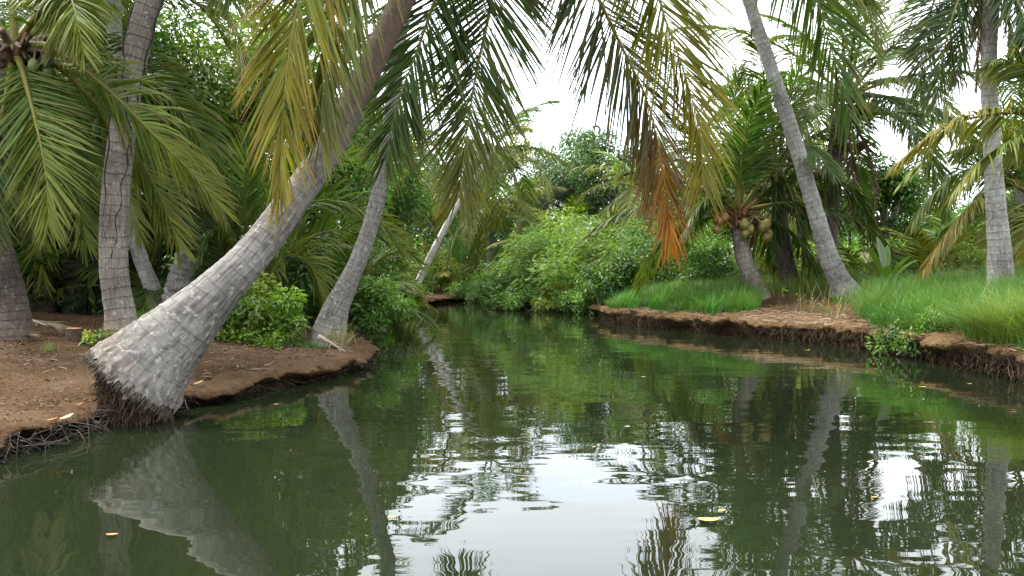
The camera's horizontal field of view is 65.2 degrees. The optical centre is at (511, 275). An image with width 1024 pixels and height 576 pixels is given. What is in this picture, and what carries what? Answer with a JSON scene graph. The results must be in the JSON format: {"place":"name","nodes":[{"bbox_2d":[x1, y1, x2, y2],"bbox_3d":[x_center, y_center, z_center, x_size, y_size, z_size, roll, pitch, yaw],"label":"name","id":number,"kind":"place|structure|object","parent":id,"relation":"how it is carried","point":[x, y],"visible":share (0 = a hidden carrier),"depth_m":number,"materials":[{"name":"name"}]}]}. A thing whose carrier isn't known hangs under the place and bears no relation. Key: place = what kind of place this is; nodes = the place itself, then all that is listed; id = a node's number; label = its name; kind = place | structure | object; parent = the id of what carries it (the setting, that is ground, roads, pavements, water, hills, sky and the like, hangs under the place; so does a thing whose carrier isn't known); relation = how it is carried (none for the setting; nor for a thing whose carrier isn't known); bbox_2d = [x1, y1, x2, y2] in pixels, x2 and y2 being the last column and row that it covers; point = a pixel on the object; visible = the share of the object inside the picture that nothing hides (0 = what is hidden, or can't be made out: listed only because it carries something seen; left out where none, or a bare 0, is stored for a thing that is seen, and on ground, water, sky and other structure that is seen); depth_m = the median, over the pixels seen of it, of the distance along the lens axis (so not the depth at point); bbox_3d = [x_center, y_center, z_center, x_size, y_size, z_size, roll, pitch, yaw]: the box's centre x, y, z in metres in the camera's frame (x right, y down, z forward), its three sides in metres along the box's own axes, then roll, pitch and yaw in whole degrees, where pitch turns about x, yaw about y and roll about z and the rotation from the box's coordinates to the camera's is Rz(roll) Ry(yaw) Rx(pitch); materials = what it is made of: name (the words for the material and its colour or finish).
{"place":"outdoors","nodes":[
{"label":"outdoors","id":0,"kind":"place"},
{"bbox_2d":[0,295,475,450],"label":"river bank","id":1,"kind":"structure","parent":0,"point":[226,387],"depth_m":6.51,"materials":[{"name":"soil"}]},
{"bbox_2d":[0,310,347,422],"bbox_3d":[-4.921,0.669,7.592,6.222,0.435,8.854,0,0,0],"label":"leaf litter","id":2,"kind":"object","parent":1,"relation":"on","point":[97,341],"visible":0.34,"depth_m":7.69,"materials":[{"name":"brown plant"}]},
{"bbox_2d":[0,353,381,462],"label":"bank roots","id":3,"kind":"object","parent":1,"relation":"attached to","point":[32,444],"visible":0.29,"depth_m":4.89,"materials":[{"name":"plant"}]},
{"bbox_2d":[265,237,350,326],"bbox_3d":[-3.395,0.152,12.659,2.050,1.657,2.210,0,0,-40],"label":"shrub","id":4,"kind":"object","parent":1,"relation":"on","point":[300,270],"visible":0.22,"depth_m":12.23,"materials":[{"name":"green plant"}]},
{"bbox_2d":[309,318,359,346],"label":"grass tussock","id":5,"kind":"object","parent":1,"relation":"on","point":[341,339],"depth_m":9.30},
{"bbox_2d":[317,334,362,366],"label":"dead frond","id":6,"kind":"object","parent":1,"relation":"on","point":[322,338],"visible":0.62,"depth_m":9.04,"materials":[{"name":"beige plant"}]},
{"bbox_2d":[307,0,408,348],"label":"coconut palm","id":7,"kind":"object","parent":1,"relation":"on","point":[338,302],"visible":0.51,"depth_m":9.68,"materials":[{"name":"grey plant"}]},
{"bbox_2d":[319,273,417,337],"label":"shrub","id":8,"kind":"object","parent":1,"relation":"on","point":[366,315],"visible":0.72,"depth_m":12.13,"materials":[{"name":"green plant"}]},
{"bbox_2d":[373,262,432,320],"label":"shrub","id":9,"kind":"object","parent":1,"relation":"on","point":[401,276],"visible":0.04,"depth_m":17.35,"materials":[{"name":"green plant"}]},
{"bbox_2d":[443,279,475,299],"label":"shrub","id":10,"kind":"object","parent":1,"relation":"on","point":[455,290],"visible":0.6,"depth_m":29.94,"materials":[{"name":"green plant"}]},
{"bbox_2d":[82,0,889,426],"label":"coconut palm","id":11,"kind":"object","parent":1,"relation":"on","point":[144,366],"visible":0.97,"depth_m":6.94,"materials":[{"name":"plant"}]},
{"bbox_2d":[0,277,867,420],"bbox_3d":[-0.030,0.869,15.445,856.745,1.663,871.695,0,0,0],"label":"ground","id":12,"kind":"structure","parent":0,"point":[12,380],"depth_m":7.68,"materials":[{"name":"soil"}]},
{"bbox_2d":[33,319,72,331],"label":"dead frond","id":13,"kind":"object","parent":12,"relation":"on","point":[48,324],"visible":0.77,"depth_m":9.20,"materials":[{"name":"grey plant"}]},
{"bbox_2d":[65,328,82,341],"bbox_3d":[-4.761,0.678,8.700,0.200,0.214,0.195,0,0,0],"label":"tree stump","id":14,"kind":"object","parent":12,"relation":"on","point":[73,334],"visible":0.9,"depth_m":8.63,"materials":[{"name":"brown wood"}]},
{"bbox_2d":[6,125,142,254],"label":"coconut palm","id":15,"kind":"object","parent":12,"relation":"on","point":[23,225],"visible":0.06,"depth_m":10.93,"materials":[{"name":"green plant"}]},
{"bbox_2d":[6,156,172,306],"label":"young palm","id":16,"kind":"object","parent":12,"relation":"on","point":[46,265],"visible":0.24,"depth_m":11.26,"materials":[{"name":"green plant"}]},
{"bbox_2d":[82,326,117,345],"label":"shrub","id":17,"kind":"object","parent":12,"relation":"on","point":[99,337],"visible":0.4,"depth_m":8.20,"materials":[{"name":"green plant"}]},
{"bbox_2d":[13,206,187,313],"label":"young palm","id":18,"kind":"object","parent":12,"relation":"on","point":[70,254],"visible":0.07,"depth_m":11.89,"materials":[{"name":"green plant"}]},
{"bbox_2d":[0,0,215,313],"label":"leafy tree","id":19,"kind":"object","parent":12,"relation":"on","point":[70,283],"visible":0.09,"depth_m":12.17,"materials":[{"name":"green plant"}]},
{"bbox_2d":[8,60,231,314],"bbox_3d":[-6.914,-1.287,11.739,4.863,4.601,4.905,0,0,-32],"label":"coconut palm","id":20,"kind":"object","parent":12,"relation":"on","point":[140,236],"visible":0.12,"depth_m":11.44,"materials":[{"name":"green plant"}]},
{"bbox_2d":[0,0,243,339],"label":"coconut palm","id":21,"kind":"object","parent":12,"relation":"on","point":[20,60],"visible":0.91,"depth_m":8.12,"materials":[{"name":"green plant"}]},
{"bbox_2d":[19,169,259,306],"bbox_3d":[-6.496,-0.392,13.001,5.394,2.562,4.540,0,0,0],"label":"young palm","id":22,"kind":"object","parent":12,"relation":"on","point":[132,277],"visible":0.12,"depth_m":12.47,"materials":[{"name":"green plant"}]},
{"bbox_2d":[19,0,263,339],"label":"coconut palm","id":23,"kind":"object","parent":12,"relation":"on","point":[118,304],"visible":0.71,"depth_m":8.27,"materials":[{"name":"grey plant"}]},
{"bbox_2d":[103,0,163,278],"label":"climbing vine","id":24,"kind":"object","parent":23,"relation":"attached to","point":[147,52],"visible":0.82,"depth_m":8.26,"materials":[{"name":"plant"}]},
{"bbox_2d":[6,68,297,313],"bbox_3d":[-6.338,-1.218,12.469,5.578,3.817,5.007,0,0,0],"label":"coconut palm","id":25,"kind":"object","parent":12,"relation":"on","point":[42,276],"visible":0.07,"depth_m":11.54,"materials":[{"name":"green plant"}]},
{"bbox_2d":[135,194,177,306],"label":"shrub","id":26,"kind":"object","parent":12,"relation":"on","point":[168,260],"visible":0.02,"depth_m":14.85,"materials":[{"name":"green plant"}]},
{"bbox_2d":[17,0,299,308],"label":"coconut palm","id":27,"kind":"object","parent":12,"relation":"on","point":[147,274],"visible":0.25,"depth_m":11.14,"materials":[{"name":"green plant"}]},
{"bbox_2d":[26,0,324,256],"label":"leafy tree","id":28,"kind":"object","parent":12,"relation":"on","point":[223,83],"visible":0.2,"depth_m":13.64,"materials":[{"name":"green plant"}]},
{"bbox_2d":[159,247,198,303],"bbox_3d":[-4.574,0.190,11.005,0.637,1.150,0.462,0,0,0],"label":"coconut palm","id":29,"kind":"object","parent":12,"relation":"on","point":[176,282],"visible":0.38,"depth_m":10.88,"materials":[{"name":"grey plant"}]},
{"bbox_2d":[32,144,376,333],"bbox_3d":[-4.819,-0.235,13.604,6.443,4.008,5.695,0,0,35],"label":"young palm","id":30,"kind":"object","parent":12,"relation":"on","point":[140,299],"visible":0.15,"depth_m":11.60,"materials":[{"name":"green plant"}]},
{"bbox_2d":[134,247,295,293],"bbox_3d":[-4.729,0.163,12.841,2.101,1.606,2.361,0,0,40],"label":"shrub","id":31,"kind":"object","parent":12,"relation":"on","point":[196,273],"visible":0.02,"depth_m":12.48,"materials":[{"name":"green plant"}]},
{"bbox_2d":[213,311,261,340],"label":"shrub","id":32,"kind":"object","parent":12,"relation":"on","point":[239,325],"visible":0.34,"depth_m":9.44,"materials":[{"name":"green plant"}]},
{"bbox_2d":[28,267,470,315],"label":"undergrowth","id":33,"kind":"object","parent":12,"relation":"on","point":[68,302],"visible":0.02,"depth_m":11.68,"materials":[{"name":"green plant"}]},
{"bbox_2d":[216,321,290,349],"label":"undergrowth","id":34,"kind":"object","parent":12,"relation":"on","point":[266,342],"visible":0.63,"depth_m":9.24,"materials":[{"name":"green plant"}]},
{"bbox_2d":[223,271,312,342],"bbox_3d":[-3.189,0.423,9.842,1.200,1.000,1.420,0,0,-42],"label":"shrub","id":35,"kind":"object","parent":12,"relation":"on","point":[257,305],"visible":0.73,"depth_m":9.66,"materials":[{"name":"green plant"}]},
{"bbox_2d":[155,104,430,310],"bbox_3d":[-3.061,-1.125,11.593,3.732,3.588,2.959,0,0,0],"label":"young palm","id":36,"kind":"object","parent":12,"relation":"on","point":[220,240],"visible":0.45,"depth_m":11.18,"materials":[{"name":"green plant"}]},
{"bbox_2d":[188,0,401,237],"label":"coconut palm","id":37,"kind":"object","parent":12,"relation":"on","point":[314,73],"visible":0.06,"depth_m":16.05,"materials":[{"name":"green plant"}]},
{"bbox_2d":[284,316,308,346],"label":"shrub","id":38,"kind":"object","parent":12,"relation":"on","point":[298,337],"visible":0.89,"depth_m":9.46,"materials":[{"name":"green plant"}]},
{"bbox_2d":[213,82,407,257],"bbox_3d":[-4.986,-1.979,18.496,4.961,5.844,6.272,0,0,0],"label":"leafy tree","id":39,"kind":"object","parent":12,"relation":"on","point":[349,171],"visible":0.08,"depth_m":18.54,"materials":[{"name":"green plant"}]},
{"bbox_2d":[287,193,418,310],"bbox_3d":[-3.577,-0.339,16.490,2.914,2.913,3.125,0,0,-17],"label":"shrub","id":40,"kind":"object","parent":12,"relation":"on","point":[389,261],"visible":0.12,"depth_m":16.05,"materials":[{"name":"green plant"}]},
{"bbox_2d":[289,221,438,330],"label":"young palm","id":41,"kind":"object","parent":12,"relation":"on","point":[343,254],"visible":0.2,"depth_m":13.84,"materials":[{"name":"green plant"}]},
{"bbox_2d":[320,150,439,259],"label":"coconut palm","id":42,"kind":"object","parent":12,"relation":"on","point":[428,221],"visible":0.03,"depth_m":27.09,"materials":[{"name":"green plant"}]},
{"bbox_2d":[338,246,437,312],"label":"young palm","id":43,"kind":"object","parent":12,"relation":"on","point":[410,269],"visible":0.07,"depth_m":20.18,"materials":[{"name":"green plant"}]},
{"bbox_2d":[340,117,439,246],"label":"leafy tree","id":44,"kind":"object","parent":12,"relation":"on","point":[409,205],"visible":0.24,"depth_m":24.43,"materials":[{"name":"green plant"}]},
{"bbox_2d":[316,20,468,222],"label":"coconut palm","id":45,"kind":"object","parent":12,"relation":"on","point":[403,151],"visible":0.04,"depth_m":22.29,"materials":[{"name":"green plant"}]},
{"bbox_2d":[375,87,462,229],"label":"coconut palm","id":46,"kind":"object","parent":12,"relation":"on","point":[431,168],"visible":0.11,"depth_m":33.95,"materials":[{"name":"green plant"}]},
{"bbox_2d":[405,251,460,293],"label":"shrub","id":47,"kind":"object","parent":12,"relation":"on","point":[426,281],"visible":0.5,"depth_m":31.85,"materials":[{"name":"green plant"}]},
{"bbox_2d":[405,165,465,278],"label":"leafy tree","id":48,"kind":"object","parent":12,"relation":"on","point":[453,230],"visible":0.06,"depth_m":46.26,"materials":[{"name":"green plant"}]},
{"bbox_2d":[412,136,472,279],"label":"coconut palm","id":49,"kind":"object","parent":12,"relation":"on","point":[430,216],"visible":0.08,"depth_m":43.66,"materials":[{"name":"green plant"}]},
{"bbox_2d":[405,197,490,253],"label":"leafy tree","id":50,"kind":"object","parent":12,"relation":"on","point":[429,232],"visible":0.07,"depth_m":51.31,"materials":[{"name":"green plant"}]},
{"bbox_2d":[406,236,498,285],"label":"young palm","id":51,"kind":"object","parent":12,"relation":"on","point":[443,273],"visible":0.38,"depth_m":32.20,"materials":[{"name":"green plant"}]},
{"bbox_2d":[432,255,495,291],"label":"shrub","id":52,"kind":"object","parent":12,"relation":"on","point":[443,267],"visible":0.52,"depth_m":31.52,"materials":[{"name":"green plant"}]},
{"bbox_2d":[437,234,507,284],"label":"shrub","id":53,"kind":"object","parent":12,"relation":"on","point":[464,253],"visible":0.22,"depth_m":32.64,"materials":[{"name":"green plant"}]},
{"bbox_2d":[420,146,525,240],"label":"coconut palm","id":54,"kind":"object","parent":12,"relation":"on","point":[437,210],"visible":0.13,"depth_m":37.03,"materials":[{"name":"green plant"}]},
{"bbox_2d":[414,94,571,284],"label":"coconut palm","id":55,"kind":"object","parent":12,"relation":"on","point":[443,231],"visible":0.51,"depth_m":28.33,"materials":[{"name":"green plant"}]},
{"bbox_2d":[433,150,566,278],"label":"coconut palm","id":56,"kind":"object","parent":12,"relation":"on","point":[491,238],"visible":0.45,"depth_m":30.37,"materials":[{"name":"green plant"}]},
{"bbox_2d":[457,115,544,215],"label":"leafy tree","id":57,"kind":"object","parent":12,"relation":"on","point":[517,140],"visible":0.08,"depth_m":39.76,"materials":[{"name":"green plant"}]},
{"bbox_2d":[61,190,979,279],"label":"wood","id":58,"kind":"object","parent":12,"relation":"on","point":[854,241],"depth_m":44.78,"materials":[{"name":"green plant"}]},
{"bbox_2d":[491,223,599,301],"bbox_3d":[1.311,-0.308,23.156,3.359,2.490,3.835,0,0,-34],"label":"shrub","id":59,"kind":"object","parent":12,"relation":"on","point":[544,247],"visible":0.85,"depth_m":22.86,"materials":[{"name":"green plant"}]},
{"bbox_2d":[485,193,629,279],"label":"young palm","id":60,"kind":"object","parent":12,"relation":"on","point":[536,211],"visible":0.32,"depth_m":26.39,"materials":[{"name":"green plant"}]},
{"bbox_2d":[518,121,616,230],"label":"leafy tree","id":61,"kind":"object","parent":12,"relation":"on","point":[559,174],"visible":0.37,"depth_m":46.54,"materials":[{"name":"green plant"}]},
{"bbox_2d":[539,203,659,292],"bbox_3d":[2.517,-0.546,22.751,3.777,2.905,3.932,0,0,0],"label":"shrub","id":62,"kind":"object","parent":12,"relation":"on","point":[594,253],"visible":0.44,"depth_m":22.15,"materials":[{"name":"green plant"}]},
{"bbox_2d":[562,125,665,244],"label":"leafy tree","id":63,"kind":"object","parent":12,"relation":"on","point":[614,193],"visible":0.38,"depth_m":42.77,"materials":[{"name":"green plant"}]},
{"bbox_2d":[572,137,709,279],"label":"coconut palm","id":64,"kind":"object","parent":12,"relation":"on","point":[619,201],"visible":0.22,"depth_m":26.51,"materials":[{"name":"green plant"}]},
{"bbox_2d":[599,212,693,286],"bbox_3d":[4.048,-0.644,22.398,2.466,2.521,3.904,0,0,31],"label":"shrub","id":65,"kind":"object","parent":12,"relation":"on","point":[626,228],"visible":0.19,"depth_m":22.03,"materials":[{"name":"green plant"}]},
{"bbox_2d":[639,246,697,286],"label":"shrub","id":66,"kind":"object","parent":12,"relation":"on","point":[667,272],"visible":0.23,"depth_m":18.92,"materials":[{"name":"green plant"}]},
{"bbox_2d":[600,212,771,281],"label":"young palm","id":67,"kind":"object","parent":12,"relation":"on","point":[724,227],"visible":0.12,"depth_m":19.13,"materials":[{"name":"green plant"}]},
{"bbox_2d":[608,152,767,249],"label":"leafy tree","id":68,"kind":"object","parent":12,"relation":"on","point":[707,214],"visible":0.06,"depth_m":31.90,"materials":[{"name":"green plant"}]},
{"bbox_2d":[678,236,739,284],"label":"shrub","id":69,"kind":"object","parent":12,"relation":"on","point":[700,269],"visible":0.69,"depth_m":17.60,"materials":[{"name":"green plant"}]},
{"bbox_2d":[579,60,898,299],"bbox_3d":[4.266,-1.630,15.946,5.943,4.945,4.762,0,0,0],"label":"coconut palm","id":70,"kind":"object","parent":12,"relation":"on","point":[735,219],"visible":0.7,"depth_m":15.14,"materials":[{"name":"green plant"}]},
{"bbox_2d":[734,238,810,280],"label":"shrub","id":71,"kind":"object","parent":12,"relation":"on","point":[758,266],"visible":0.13,"depth_m":18.34,"materials":[{"name":"green plant"}]},
{"bbox_2d":[698,166,851,260],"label":"leafy tree","id":72,"kind":"object","parent":12,"relation":"on","point":[730,230],"depth_m":30.43,"materials":[{"name":"green plant"}]},
{"bbox_2d":[720,136,864,258],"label":"coconut palm","id":73,"kind":"object","parent":12,"relation":"on","point":[793,227],"visible":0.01,"depth_m":26.22,"materials":[{"name":"green plant"}]},
{"bbox_2d":[655,23,940,288],"bbox_3d":[5.211,-2.176,16.079,5.504,5.281,5.361,0,0,0],"label":"coconut palm","id":74,"kind":"object","parent":12,"relation":"on","point":[784,256],"visible":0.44,"depth_m":15.54,"materials":[{"name":"green plant"}]},
{"bbox_2d":[742,0,893,297],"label":"coconut palm","id":75,"kind":"object","parent":12,"relation":"on","point":[833,266],"visible":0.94,"depth_m":14.03,"materials":[{"name":"grey plant"}]},
{"bbox_2d":[651,0,1023,274],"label":"coconut palm","id":76,"kind":"object","parent":12,"relation":"on","point":[847,162],"visible":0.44,"depth_m":16.79,"materials":[{"name":"green plant"}]},
{"bbox_2d":[836,238,892,276],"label":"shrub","id":77,"kind":"object","parent":12,"relation":"on","point":[847,259],"visible":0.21,"depth_m":18.27,"materials":[{"name":"green plant"}]},
{"bbox_2d":[845,237,917,281],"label":"coconut seedling","id":78,"kind":"object","parent":12,"relation":"on","point":[882,263],"visible":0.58,"depth_m":13.62,"materials":[{"name":"green plant"}]},
{"bbox_2d":[838,151,937,249],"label":"leafy tree","id":79,"kind":"object","parent":12,"relation":"on","point":[907,193],"visible":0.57,"depth_m":25.47,"materials":[{"name":"green plant"}]},
{"bbox_2d":[857,220,986,268],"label":"young palm","id":80,"kind":"object","parent":12,"relation":"on","point":[936,235],"visible":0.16,"depth_m":16.02,"materials":[{"name":"green plant"}]},
{"bbox_2d":[859,227,986,281],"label":"young palm","id":81,"kind":"object","parent":12,"relation":"on","point":[903,251],"visible":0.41,"depth_m":14.64,"materials":[{"name":"green plant"}]},
{"bbox_2d":[842,0,1023,287],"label":"coconut palm","id":82,"kind":"object","parent":12,"relation":"on","point":[986,21],"visible":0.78,"depth_m":10.79,"materials":[{"name":"green plant"}]},
{"bbox_2d":[878,206,1023,262],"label":"young palm","id":83,"kind":"object","parent":12,"relation":"on","point":[901,234],"visible":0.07,"depth_m":18.58,"materials":[{"name":"green plant"}]},
{"bbox_2d":[884,41,1023,210],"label":"coconut palm","id":84,"kind":"object","parent":12,"relation":"on","point":[996,74],"visible":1,"depth_m":9.40,"materials":[{"name":"green plant"}]},
{"bbox_2d":[892,60,1023,265],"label":"coconut palm","id":85,"kind":"object","parent":12,"relation":"on","point":[1018,197],"visible":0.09,"depth_m":20.96,"materials":[{"name":"green plant"}]},
{"bbox_2d":[897,236,1022,277],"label":"shrub","id":86,"kind":"object","parent":12,"relation":"on","point":[964,256],"visible":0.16,"depth_m":15.06,"materials":[{"name":"green plant"}]},
{"bbox_2d":[897,217,1022,270],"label":"young palm","id":87,"kind":"object","parent":12,"relation":"on","point":[972,237],"visible":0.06,"depth_m":16.92,"materials":[{"name":"green plant"}]},
{"bbox_2d":[902,78,1023,284],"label":"coconut palm","id":88,"kind":"object","parent":12,"relation":"on","point":[1014,216],"visible":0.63,"depth_m":12.31,"materials":[{"name":"green plant"}]},
{"bbox_2d":[950,245,1023,275],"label":"shrub","id":89,"kind":"object","parent":12,"relation":"on","point":[968,255],"visible":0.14,"depth_m":14.71,"materials":[{"name":"green plant"}]},
{"bbox_2d":[0,302,1023,575],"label":"river water","id":90,"kind":"structure","parent":0,"point":[466,438],"depth_m":4.14,"materials":[{"name":"green liquid"}]},
{"bbox_2d":[0,0,1023,267],"label":"sky","id":91,"kind":"structure","parent":0,"point":[554,119],"materials":[{"name":"white"}]},
{"bbox_2d":[487,300,1023,377],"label":"river bank","id":92,"kind":"structure","parent":0,"point":[937,341],"depth_m":11.84,"materials":[{"name":"soil"}]},
{"bbox_2d":[461,248,552,310],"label":"shrub","id":93,"kind":"object","parent":92,"relation":"on","point":[494,293],"visible":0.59,"depth_m":23.46,"materials":[{"name":"green plant"}]},
{"bbox_2d":[505,283,548,311],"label":"shrub","id":94,"kind":"object","parent":92,"relation":"on","point":[521,296],"visible":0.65,"depth_m":22.19,"materials":[{"name":"green plant"}]},
{"bbox_2d":[529,280,572,312],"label":"shrub","id":95,"kind":"object","parent":92,"relation":"on","point":[543,305],"visible":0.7,"depth_m":21.65,"materials":[{"name":"green plant"}]},
{"bbox_2d":[547,287,589,313],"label":"shrub","id":96,"kind":"object","parent":92,"relation":"on","point":[566,303],"visible":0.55,"depth_m":20.85,"materials":[{"name":"green plant"}]},
{"bbox_2d":[571,285,601,315],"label":"shrub","id":97,"kind":"object","parent":92,"relation":"on","point":[586,300],"visible":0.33,"depth_m":20.17,"materials":[{"name":"green plant"}]},
{"bbox_2d":[573,235,667,305],"bbox_3d":[2.419,-0.106,19.194,2.218,1.760,2.174,0,0,-37],"label":"shrub","id":98,"kind":"object","parent":92,"relation":"on","point":[620,271],"visible":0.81,"depth_m":18.59,"materials":[{"name":"green plant"}]},
{"bbox_2d":[594,257,1023,352],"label":"bank grass","id":99,"kind":"structure","parent":92,"relation":"on","point":[735,295],"depth_m":11.91,"materials":[{"name":"plant"}]},
{"bbox_2d":[595,303,1023,354],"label":"dry straw","id":100,"kind":"object","parent":92,"relation":"on","point":[786,315],"visible":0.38,"depth_m":12.43,"materials":[{"name":"plant"}]},
{"bbox_2d":[597,312,1023,384],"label":"root fringe","id":101,"kind":"object","parent":92,"relation":"hanging from","point":[612,318],"visible":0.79,"depth_m":10.91,"materials":[{"name":"plant"}]},
{"bbox_2d":[865,305,956,359],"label":"shrub","id":102,"kind":"object","parent":92,"relation":"on","point":[903,352],"visible":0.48,"depth_m":9.70,"materials":[{"name":"green plant"}]},
{"bbox_2d":[883,280,1023,350],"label":"grass tussock","id":103,"kind":"object","parent":92,"relation":"on","point":[982,333],"depth_m":8.13,"materials":[{"name":"plant"}]},
{"bbox_2d":[704,265,1023,299],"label":"meadow grass","id":104,"kind":"structure","parent":0,"point":[804,283],"depth_m":15.20,"materials":[{"name":"plant"}]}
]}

